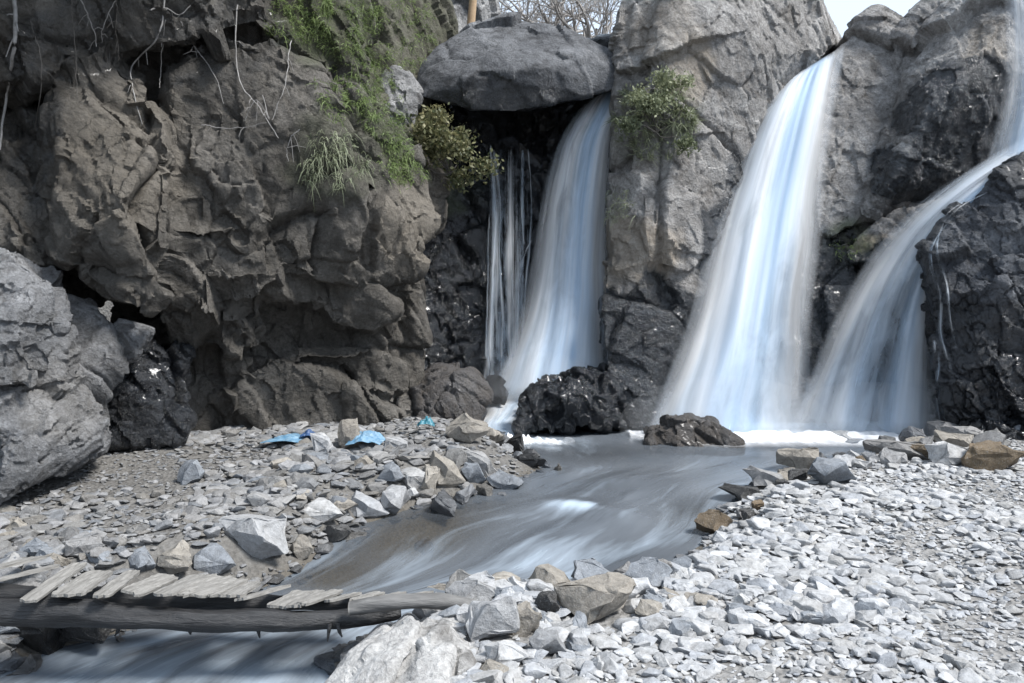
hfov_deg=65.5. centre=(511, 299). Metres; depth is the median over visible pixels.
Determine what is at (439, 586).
stone
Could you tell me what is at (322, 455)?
stone
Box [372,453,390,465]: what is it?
stone
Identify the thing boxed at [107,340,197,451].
boulder
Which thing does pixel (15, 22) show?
hanging root
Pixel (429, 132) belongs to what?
shrub
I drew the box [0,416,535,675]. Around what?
grey gravel
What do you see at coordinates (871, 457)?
stone
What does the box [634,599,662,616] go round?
stone
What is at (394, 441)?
stone
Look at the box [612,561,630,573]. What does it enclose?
stone
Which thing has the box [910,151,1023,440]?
boulder
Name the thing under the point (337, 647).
stone
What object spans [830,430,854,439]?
stone
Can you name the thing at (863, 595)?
stone
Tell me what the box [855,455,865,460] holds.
stone
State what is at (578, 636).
stone
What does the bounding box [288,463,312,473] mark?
stone
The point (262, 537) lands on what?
stone
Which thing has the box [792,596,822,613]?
stone
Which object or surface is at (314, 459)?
stone
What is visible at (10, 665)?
stone
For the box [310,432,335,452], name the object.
stone
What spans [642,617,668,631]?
stone
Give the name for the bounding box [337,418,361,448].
stone
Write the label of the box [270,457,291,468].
stone
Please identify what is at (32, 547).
stone
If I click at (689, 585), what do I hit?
stone
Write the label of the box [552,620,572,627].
stone
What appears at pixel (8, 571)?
stone
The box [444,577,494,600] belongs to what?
stone
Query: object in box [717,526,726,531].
stone
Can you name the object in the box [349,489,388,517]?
stone
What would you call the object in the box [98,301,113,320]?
rock
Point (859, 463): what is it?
stone
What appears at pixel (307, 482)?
stone
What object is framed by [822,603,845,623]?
stone
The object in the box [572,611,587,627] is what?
stone
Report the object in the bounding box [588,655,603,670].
stone
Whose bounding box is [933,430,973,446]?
stone
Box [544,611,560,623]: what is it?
stone
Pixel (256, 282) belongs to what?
cliff
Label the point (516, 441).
stone
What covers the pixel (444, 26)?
cliff
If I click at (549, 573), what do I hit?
stone
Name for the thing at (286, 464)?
stone
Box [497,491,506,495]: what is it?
stone
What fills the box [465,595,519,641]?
stone
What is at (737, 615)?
stone
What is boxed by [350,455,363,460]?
stone
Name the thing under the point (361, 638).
stone
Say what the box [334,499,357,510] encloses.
stone
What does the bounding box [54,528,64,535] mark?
stone
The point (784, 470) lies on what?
stone
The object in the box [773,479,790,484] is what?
stone
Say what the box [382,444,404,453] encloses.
stone
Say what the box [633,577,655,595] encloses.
stone
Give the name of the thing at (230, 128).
hanging root
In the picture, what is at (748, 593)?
stone
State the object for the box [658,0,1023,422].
cliff
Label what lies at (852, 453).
stone
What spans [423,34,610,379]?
cliff
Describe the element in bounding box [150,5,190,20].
hanging root
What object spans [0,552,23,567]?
stone
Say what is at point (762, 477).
stone
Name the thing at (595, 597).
stone
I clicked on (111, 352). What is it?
boulder
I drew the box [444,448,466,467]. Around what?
stone
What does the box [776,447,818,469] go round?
stone
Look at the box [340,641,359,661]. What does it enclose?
stone
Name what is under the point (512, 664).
stone
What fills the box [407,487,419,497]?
stone
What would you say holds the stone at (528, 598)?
on the pale gravel at (839, 556)
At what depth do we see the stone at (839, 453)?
8.15 m
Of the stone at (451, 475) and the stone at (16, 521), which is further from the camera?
the stone at (451, 475)
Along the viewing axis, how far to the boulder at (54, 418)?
6.16 m
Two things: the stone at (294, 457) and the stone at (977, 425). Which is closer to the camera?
the stone at (294, 457)
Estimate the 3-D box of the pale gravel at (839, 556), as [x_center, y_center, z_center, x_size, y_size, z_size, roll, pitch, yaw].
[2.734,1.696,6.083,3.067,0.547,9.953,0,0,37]
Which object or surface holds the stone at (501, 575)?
on the ground
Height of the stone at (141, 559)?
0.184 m
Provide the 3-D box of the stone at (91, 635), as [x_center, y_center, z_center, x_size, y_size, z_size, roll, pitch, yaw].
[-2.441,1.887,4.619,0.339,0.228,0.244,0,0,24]
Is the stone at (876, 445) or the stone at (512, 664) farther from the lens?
the stone at (876, 445)
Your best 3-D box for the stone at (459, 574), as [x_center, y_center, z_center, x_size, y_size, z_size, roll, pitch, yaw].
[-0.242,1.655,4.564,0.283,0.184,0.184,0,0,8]
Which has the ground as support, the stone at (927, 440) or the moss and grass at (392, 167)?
the stone at (927, 440)
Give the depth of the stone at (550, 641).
3.77 m
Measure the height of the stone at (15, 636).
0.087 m
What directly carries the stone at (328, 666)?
on the ground
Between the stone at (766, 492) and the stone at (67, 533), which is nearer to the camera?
the stone at (67, 533)
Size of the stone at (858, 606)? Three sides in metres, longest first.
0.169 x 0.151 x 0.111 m
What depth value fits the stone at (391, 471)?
6.73 m
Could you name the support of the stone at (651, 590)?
on the ground
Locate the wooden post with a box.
[467,0,476,23]
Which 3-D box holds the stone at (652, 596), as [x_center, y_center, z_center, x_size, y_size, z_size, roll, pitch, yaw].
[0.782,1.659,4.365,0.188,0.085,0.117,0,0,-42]
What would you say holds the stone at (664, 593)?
on the ground
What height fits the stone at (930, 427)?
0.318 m
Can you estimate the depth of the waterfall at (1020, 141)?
9.41 m
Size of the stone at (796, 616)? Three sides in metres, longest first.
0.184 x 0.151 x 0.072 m
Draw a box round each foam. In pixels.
[507,433,533,443]
[733,429,899,442]
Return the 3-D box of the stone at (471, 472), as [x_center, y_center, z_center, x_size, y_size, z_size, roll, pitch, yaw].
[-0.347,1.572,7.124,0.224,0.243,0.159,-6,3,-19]
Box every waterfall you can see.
[485,147,529,386]
[513,92,610,390]
[678,57,831,431]
[829,146,1020,430]
[1016,107,1023,151]
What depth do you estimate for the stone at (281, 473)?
6.52 m
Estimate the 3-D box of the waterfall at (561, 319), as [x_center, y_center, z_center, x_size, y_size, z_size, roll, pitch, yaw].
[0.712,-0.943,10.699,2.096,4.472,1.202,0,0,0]
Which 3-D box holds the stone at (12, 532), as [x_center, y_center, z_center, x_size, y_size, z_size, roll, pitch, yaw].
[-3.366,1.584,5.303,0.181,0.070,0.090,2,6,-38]
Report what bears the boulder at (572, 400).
on the ground
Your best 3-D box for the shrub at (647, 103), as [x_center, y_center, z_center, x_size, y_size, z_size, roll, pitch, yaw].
[1.824,-2.349,10.074,1.110,1.140,0.923,0,0,0]
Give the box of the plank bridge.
[0,555,478,641]
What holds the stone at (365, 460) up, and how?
on the ground
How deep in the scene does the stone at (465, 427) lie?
7.59 m
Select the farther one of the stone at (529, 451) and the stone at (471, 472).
the stone at (529, 451)
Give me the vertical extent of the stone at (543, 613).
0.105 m
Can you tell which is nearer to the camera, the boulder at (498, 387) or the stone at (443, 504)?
the stone at (443, 504)
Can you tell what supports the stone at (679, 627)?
on the pale gravel at (839, 556)
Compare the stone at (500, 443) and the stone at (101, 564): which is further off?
the stone at (500, 443)
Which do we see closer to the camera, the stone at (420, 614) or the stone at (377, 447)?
the stone at (420, 614)
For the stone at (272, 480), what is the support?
on the ground
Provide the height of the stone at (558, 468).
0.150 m
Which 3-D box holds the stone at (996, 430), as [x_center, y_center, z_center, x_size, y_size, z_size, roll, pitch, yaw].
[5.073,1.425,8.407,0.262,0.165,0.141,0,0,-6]
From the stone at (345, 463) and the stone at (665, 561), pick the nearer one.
the stone at (665, 561)
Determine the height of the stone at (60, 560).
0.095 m
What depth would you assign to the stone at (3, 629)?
4.51 m
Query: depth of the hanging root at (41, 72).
6.93 m
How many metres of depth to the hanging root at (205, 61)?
7.68 m
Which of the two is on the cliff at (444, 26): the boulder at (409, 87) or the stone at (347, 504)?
the boulder at (409, 87)
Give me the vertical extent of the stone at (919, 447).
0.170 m
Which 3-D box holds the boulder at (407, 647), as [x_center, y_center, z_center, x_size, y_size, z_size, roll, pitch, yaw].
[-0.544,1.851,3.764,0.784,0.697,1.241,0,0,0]
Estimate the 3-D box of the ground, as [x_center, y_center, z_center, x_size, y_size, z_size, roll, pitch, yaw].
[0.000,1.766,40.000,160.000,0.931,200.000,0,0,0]
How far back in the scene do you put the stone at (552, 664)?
3.65 m
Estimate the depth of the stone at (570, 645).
3.82 m
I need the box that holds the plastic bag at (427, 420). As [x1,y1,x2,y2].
[417,416,434,426]
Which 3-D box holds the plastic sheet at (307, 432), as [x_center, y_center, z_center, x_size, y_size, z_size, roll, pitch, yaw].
[-2.025,1.321,7.925,0.152,0.082,0.135,0,0,0]
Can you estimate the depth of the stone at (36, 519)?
5.59 m
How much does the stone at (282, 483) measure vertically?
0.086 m
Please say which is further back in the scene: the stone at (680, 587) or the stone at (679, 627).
the stone at (680, 587)
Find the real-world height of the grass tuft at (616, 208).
0.639 m
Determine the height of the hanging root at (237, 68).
1.333 m
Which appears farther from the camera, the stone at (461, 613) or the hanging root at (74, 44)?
the hanging root at (74, 44)
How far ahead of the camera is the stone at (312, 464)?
6.72 m
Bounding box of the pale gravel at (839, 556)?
[405,438,1023,682]
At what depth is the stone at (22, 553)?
5.01 m
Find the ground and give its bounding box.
[5,403,1023,682]
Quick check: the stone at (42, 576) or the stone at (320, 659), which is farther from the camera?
the stone at (42, 576)
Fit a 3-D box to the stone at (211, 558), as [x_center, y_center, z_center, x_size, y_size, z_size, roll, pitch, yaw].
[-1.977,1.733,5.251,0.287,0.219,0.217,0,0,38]
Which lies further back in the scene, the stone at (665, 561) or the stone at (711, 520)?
the stone at (711, 520)
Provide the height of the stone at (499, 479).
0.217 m
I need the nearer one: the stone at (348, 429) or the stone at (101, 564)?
the stone at (101, 564)
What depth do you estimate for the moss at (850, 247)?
10.70 m
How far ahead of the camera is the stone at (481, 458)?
7.23 m
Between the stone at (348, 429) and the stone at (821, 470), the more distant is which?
the stone at (348, 429)
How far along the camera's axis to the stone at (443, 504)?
6.48 m
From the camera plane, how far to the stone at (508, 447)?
8.08 m
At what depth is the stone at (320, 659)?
4.40 m
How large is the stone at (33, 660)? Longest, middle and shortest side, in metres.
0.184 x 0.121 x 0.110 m
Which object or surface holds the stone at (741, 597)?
on the ground
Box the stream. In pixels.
[0,421,900,682]
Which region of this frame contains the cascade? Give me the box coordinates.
[484,386,522,434]
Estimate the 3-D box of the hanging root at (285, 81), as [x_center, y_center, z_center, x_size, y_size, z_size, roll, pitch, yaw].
[-2.212,-2.157,7.828,0.116,0.906,0.359,0,0,15]
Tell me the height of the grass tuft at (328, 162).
0.855 m
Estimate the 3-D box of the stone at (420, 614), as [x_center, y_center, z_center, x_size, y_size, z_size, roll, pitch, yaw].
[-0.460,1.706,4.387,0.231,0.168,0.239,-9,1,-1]
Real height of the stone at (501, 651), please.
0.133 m
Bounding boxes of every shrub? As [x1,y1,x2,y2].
[407,102,503,198]
[614,64,701,157]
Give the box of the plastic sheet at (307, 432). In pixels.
[300,429,314,436]
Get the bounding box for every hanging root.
[0,0,18,149]
[29,20,54,130]
[70,0,90,96]
[78,0,96,48]
[95,0,115,42]
[109,0,119,60]
[127,0,164,124]
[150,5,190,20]
[159,19,165,87]
[179,20,223,103]
[201,122,266,139]
[235,5,277,136]
[245,95,269,119]
[272,40,293,119]
[286,129,305,160]
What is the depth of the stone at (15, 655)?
4.42 m
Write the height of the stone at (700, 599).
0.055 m
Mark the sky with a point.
(841, 12)
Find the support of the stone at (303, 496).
on the ground
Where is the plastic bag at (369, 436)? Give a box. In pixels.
[345,430,384,444]
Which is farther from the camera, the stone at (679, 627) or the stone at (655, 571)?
the stone at (655, 571)
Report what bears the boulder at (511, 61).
on the cliff at (457, 251)
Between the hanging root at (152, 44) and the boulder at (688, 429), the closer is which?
the hanging root at (152, 44)
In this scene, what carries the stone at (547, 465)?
on the ground
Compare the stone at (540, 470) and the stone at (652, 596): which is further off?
the stone at (540, 470)
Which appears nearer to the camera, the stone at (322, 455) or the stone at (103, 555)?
the stone at (103, 555)
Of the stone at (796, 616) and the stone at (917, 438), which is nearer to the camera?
the stone at (796, 616)
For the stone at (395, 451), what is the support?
on the ground
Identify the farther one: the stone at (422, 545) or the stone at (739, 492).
the stone at (739, 492)
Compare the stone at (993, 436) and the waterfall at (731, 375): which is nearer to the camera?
the stone at (993, 436)
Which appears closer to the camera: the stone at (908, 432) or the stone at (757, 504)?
the stone at (757, 504)
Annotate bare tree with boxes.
[499,0,616,36]
[500,0,552,23]
[500,0,566,25]
[518,0,621,37]
[538,0,618,36]
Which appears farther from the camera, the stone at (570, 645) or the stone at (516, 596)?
the stone at (516, 596)
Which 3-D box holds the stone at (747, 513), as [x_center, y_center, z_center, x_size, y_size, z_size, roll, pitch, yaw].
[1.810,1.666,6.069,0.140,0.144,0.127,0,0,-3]
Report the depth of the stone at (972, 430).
8.38 m
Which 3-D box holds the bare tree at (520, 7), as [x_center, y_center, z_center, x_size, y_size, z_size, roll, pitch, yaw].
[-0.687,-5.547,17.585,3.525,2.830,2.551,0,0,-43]
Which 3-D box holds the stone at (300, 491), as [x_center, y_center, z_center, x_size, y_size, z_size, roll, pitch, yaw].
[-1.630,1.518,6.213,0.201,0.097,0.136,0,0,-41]
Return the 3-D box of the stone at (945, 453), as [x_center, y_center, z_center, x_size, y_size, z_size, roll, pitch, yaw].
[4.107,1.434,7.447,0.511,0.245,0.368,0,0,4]
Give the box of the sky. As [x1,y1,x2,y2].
[499,0,919,36]
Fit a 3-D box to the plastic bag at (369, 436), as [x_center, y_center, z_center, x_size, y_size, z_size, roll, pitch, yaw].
[-1.372,1.285,7.470,0.379,0.124,0.296,0,0,0]
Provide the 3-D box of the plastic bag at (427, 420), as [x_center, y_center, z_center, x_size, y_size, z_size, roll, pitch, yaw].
[-0.856,1.203,7.915,0.188,0.107,0.154,0,0,0]
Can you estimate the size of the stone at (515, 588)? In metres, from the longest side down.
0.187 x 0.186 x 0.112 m
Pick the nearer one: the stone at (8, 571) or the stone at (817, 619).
the stone at (817, 619)
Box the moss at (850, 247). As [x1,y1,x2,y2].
[829,238,858,259]
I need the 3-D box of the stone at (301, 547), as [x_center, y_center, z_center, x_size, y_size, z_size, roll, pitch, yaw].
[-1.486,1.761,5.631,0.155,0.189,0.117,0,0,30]
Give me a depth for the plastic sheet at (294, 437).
7.86 m
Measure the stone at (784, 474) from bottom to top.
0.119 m
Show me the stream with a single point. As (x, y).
(607, 500)
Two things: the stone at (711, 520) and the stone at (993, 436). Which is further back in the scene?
the stone at (993, 436)
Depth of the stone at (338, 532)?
5.93 m
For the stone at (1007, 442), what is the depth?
8.14 m
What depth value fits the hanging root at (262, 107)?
7.69 m
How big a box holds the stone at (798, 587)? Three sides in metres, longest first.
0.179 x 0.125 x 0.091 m
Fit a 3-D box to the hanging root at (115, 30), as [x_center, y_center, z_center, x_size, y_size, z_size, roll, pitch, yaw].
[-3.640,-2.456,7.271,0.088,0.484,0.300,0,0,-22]
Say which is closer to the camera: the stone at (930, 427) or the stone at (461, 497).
the stone at (461, 497)
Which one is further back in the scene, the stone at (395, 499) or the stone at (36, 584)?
the stone at (395, 499)
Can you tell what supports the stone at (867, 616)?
on the ground
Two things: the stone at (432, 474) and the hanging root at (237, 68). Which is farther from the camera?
the hanging root at (237, 68)
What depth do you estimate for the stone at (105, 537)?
5.17 m
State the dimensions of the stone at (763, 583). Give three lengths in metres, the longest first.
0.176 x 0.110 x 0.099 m
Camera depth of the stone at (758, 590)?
4.50 m
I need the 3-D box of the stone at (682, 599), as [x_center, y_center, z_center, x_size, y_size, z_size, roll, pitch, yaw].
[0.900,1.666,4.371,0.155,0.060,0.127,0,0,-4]
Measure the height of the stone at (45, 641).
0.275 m
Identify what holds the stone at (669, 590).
on the ground
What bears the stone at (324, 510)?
on the ground
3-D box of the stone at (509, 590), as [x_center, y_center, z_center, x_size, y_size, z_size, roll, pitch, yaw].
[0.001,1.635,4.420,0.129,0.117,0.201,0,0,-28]
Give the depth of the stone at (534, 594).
4.37 m
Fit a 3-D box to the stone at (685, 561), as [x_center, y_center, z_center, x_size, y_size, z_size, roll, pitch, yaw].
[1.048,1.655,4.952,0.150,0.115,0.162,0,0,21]
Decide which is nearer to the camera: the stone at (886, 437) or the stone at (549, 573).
the stone at (549, 573)
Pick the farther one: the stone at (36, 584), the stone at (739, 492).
the stone at (739, 492)
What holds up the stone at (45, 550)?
on the ground
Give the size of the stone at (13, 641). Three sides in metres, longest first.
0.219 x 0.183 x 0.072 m
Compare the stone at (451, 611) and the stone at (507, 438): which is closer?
the stone at (451, 611)
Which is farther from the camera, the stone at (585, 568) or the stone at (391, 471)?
the stone at (391, 471)
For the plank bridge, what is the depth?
4.22 m
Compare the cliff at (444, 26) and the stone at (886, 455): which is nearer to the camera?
the stone at (886, 455)
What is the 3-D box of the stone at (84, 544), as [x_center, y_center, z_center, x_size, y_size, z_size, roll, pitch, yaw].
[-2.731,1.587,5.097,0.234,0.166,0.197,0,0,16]
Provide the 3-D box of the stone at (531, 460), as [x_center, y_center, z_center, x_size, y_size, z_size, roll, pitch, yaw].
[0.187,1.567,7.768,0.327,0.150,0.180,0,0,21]
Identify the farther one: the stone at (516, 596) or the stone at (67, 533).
the stone at (67, 533)
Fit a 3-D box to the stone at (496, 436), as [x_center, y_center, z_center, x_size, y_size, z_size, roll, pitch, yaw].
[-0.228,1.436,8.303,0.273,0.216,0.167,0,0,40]
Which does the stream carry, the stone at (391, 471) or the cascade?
the cascade
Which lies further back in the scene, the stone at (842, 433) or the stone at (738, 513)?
the stone at (842, 433)
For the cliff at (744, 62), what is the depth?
10.33 m
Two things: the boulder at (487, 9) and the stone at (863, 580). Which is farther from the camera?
the boulder at (487, 9)
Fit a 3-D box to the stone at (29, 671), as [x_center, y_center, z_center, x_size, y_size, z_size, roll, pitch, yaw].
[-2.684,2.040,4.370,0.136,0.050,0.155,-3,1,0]
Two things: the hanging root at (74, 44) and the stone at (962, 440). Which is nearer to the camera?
the hanging root at (74, 44)
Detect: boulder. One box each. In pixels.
[0,247,112,503]
[66,293,154,404]
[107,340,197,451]
[324,613,476,682]
[379,65,423,125]
[408,362,493,420]
[417,12,614,110]
[451,0,500,33]
[485,375,509,404]
[511,363,628,436]
[643,413,745,447]
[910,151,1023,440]
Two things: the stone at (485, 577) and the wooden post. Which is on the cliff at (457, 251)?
the wooden post
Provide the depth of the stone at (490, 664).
3.58 m
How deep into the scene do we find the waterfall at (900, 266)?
9.54 m
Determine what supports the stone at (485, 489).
on the ground
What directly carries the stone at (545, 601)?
on the ground
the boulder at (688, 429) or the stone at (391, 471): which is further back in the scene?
the boulder at (688, 429)
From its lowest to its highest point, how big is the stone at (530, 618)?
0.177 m
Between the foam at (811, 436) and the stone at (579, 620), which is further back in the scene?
the foam at (811, 436)
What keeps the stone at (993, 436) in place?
on the ground
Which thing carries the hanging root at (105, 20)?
hanging from the cliff at (256, 282)
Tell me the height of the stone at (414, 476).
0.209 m
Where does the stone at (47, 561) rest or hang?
on the ground
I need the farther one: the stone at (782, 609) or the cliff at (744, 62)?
the cliff at (744, 62)
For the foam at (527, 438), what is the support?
on the stream
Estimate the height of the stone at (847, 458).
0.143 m
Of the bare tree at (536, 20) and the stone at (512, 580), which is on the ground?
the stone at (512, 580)
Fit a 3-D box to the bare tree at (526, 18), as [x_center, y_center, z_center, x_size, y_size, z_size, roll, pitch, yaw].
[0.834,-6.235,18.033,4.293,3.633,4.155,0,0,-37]
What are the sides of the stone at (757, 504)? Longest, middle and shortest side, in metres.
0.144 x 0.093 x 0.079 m
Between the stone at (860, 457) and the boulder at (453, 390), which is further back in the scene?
the boulder at (453, 390)
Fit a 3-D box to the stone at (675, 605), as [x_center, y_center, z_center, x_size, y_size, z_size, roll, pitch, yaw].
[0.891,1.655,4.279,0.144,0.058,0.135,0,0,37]
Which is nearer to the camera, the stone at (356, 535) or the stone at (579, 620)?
the stone at (579, 620)
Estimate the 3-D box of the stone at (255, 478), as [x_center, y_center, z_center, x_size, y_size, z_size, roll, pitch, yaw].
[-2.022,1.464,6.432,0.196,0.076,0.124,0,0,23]
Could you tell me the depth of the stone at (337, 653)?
4.42 m
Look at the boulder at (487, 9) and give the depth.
14.56 m
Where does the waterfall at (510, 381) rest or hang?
attached to the cliff at (457, 251)
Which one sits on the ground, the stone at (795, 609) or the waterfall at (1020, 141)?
the stone at (795, 609)
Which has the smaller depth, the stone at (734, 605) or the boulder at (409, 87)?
the stone at (734, 605)
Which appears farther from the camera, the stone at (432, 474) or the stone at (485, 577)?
the stone at (432, 474)
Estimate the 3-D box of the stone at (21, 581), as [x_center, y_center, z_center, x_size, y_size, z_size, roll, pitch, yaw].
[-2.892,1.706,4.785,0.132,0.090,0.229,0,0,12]
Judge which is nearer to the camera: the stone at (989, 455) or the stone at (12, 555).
the stone at (12, 555)
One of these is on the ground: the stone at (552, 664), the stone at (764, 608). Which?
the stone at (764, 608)
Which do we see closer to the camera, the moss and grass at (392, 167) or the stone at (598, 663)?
the stone at (598, 663)
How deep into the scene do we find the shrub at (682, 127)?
10.23 m
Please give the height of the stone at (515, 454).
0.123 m
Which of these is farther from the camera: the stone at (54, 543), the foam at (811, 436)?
the foam at (811, 436)
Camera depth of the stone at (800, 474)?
6.89 m
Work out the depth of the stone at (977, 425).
8.73 m
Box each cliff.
[0,0,449,430]
[365,0,457,175]
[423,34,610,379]
[598,0,841,429]
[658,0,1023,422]
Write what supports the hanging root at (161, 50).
hanging from the cliff at (256, 282)
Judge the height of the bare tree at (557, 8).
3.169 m
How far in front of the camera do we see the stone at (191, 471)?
6.45 m
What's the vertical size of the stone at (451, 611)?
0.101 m
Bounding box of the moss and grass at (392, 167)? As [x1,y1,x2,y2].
[263,0,437,192]
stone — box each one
[0,530,17,535]
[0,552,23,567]
[0,567,20,580]
[0,626,19,633]
[0,633,23,645]
[0,651,22,673]
[0,656,26,671]
[4,516,26,529]
[4,550,28,556]
[5,626,65,654]
[6,633,18,639]
[6,667,34,675]
[11,577,40,584]
[11,654,42,674]
[17,575,40,586]
[20,537,48,556]
[21,562,47,575]
[22,514,46,524]
[24,557,54,569]
[28,571,48,583]
[35,546,55,555]
[45,539,62,546]
[47,552,71,566]
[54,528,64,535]
[58,526,79,541]
[59,627,111,643]
[65,533,105,557]
[86,550,110,563]
[97,556,114,567]
[101,536,112,547]
[102,537,118,547]
[127,545,155,570]
[157,540,191,574]
[177,459,204,484]
[192,543,235,574]
[218,513,288,559]
[248,476,271,481]
[254,477,272,489]
[261,469,286,476]
[268,476,280,484]
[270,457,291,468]
[273,480,286,487]
[278,459,300,470]
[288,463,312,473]
[289,453,301,461]
[290,534,313,559]
[292,488,312,500]
[292,489,309,499]
[294,477,319,489]
[301,461,314,468]
[302,454,322,469]
[303,497,342,522]
[307,452,328,459]
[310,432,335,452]
[313,651,339,672]
[321,658,335,673]
[326,523,350,542]
[330,643,348,659]
[332,643,341,651]
[334,460,353,469]
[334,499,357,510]
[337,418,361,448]
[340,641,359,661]
[345,531,366,541]
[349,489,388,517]
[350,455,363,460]
[354,455,373,470]
[356,636,365,640]
[370,445,383,450]
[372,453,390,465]
[377,461,403,481]
[381,484,410,513]
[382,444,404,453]
[384,436,407,448]
[388,445,399,455]
[401,467,424,489]
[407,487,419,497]
[412,592,439,619]
[415,539,434,552]
[421,464,440,490]
[428,450,465,487]
[428,583,445,589]
[429,489,456,518]
[437,604,460,617]
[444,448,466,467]
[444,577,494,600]
[445,412,488,442]
[445,569,471,592]
[453,484,477,505]
[455,604,468,623]
[461,462,485,482]
[464,450,496,476]
[465,570,494,587]
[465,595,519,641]
[476,483,492,496]
[480,659,508,672]
[484,640,528,662]
[486,427,503,442]
[486,469,523,488]
[491,592,521,602]
[492,571,520,580]
[494,585,524,597]
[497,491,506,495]
[497,584,514,592]
[498,434,505,445]
[501,433,509,445]
[502,443,513,453]
[502,661,519,667]
[505,432,523,452]
[507,576,529,590]
[510,601,541,636]
[512,451,522,457]
[515,453,546,467]
[517,595,536,607]
[522,591,541,599]
[523,449,539,456]
[528,564,570,585]
[529,629,566,654]
[534,590,559,611]
[536,469,545,472]
[538,658,567,669]
[540,610,552,621]
[543,462,551,467]
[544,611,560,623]
[552,463,561,470]
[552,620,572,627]
[554,572,636,623]
[566,640,590,651]
[569,628,587,645]
[571,558,609,579]
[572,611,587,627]
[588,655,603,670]
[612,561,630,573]
[625,557,672,587]
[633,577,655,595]
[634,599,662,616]
[642,593,665,602]
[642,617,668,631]
[645,588,666,598]
[657,589,676,597]
[658,558,671,566]
[662,586,679,598]
[667,594,689,606]
[667,598,683,611]
[668,620,691,635]
[672,556,692,567]
[672,583,689,590]
[684,592,717,604]
[686,579,693,587]
[694,509,732,532]
[711,530,727,543]
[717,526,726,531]
[718,483,760,500]
[725,602,758,613]
[726,589,753,599]
[728,607,749,623]
[730,592,749,604]
[736,509,741,518]
[739,507,756,519]
[739,583,766,598]
[742,465,787,486]
[746,578,772,587]
[751,499,763,509]
[755,602,779,615]
[761,488,771,495]
[769,602,793,616]
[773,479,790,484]
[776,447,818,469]
[777,467,793,472]
[779,471,787,479]
[785,582,806,592]
[788,468,808,480]
[788,605,815,620]
[791,604,804,621]
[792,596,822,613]
[800,610,823,624]
[807,457,856,483]
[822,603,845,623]
[827,597,855,615]
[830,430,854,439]
[832,452,845,455]
[835,454,854,465]
[847,449,858,456]
[851,458,872,468]
[853,610,876,623]
[854,602,884,615]
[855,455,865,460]
[856,592,877,600]
[857,576,876,587]
[861,451,879,462]
[862,439,926,458]
[878,435,895,440]
[878,447,907,465]
[898,426,926,441]
[904,436,924,441]
[910,443,929,459]
[919,435,933,443]
[923,421,958,441]
[924,442,967,465]
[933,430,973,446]
[940,426,983,436]
[961,440,1023,470]
[969,422,981,428]
[971,431,1006,444]
[985,428,1000,432]
[1004,440,1010,445]
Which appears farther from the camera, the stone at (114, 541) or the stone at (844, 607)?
the stone at (114, 541)
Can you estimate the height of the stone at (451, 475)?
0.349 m
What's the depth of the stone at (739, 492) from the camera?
6.73 m
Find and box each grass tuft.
[297,128,374,211]
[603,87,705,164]
[604,185,634,230]
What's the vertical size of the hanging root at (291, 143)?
0.327 m
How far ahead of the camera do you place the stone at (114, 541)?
5.13 m
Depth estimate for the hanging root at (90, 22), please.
7.24 m
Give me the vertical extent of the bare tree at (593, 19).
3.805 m
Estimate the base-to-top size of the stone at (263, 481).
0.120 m
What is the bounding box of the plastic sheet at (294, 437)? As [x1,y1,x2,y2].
[260,433,310,442]
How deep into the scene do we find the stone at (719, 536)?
5.58 m

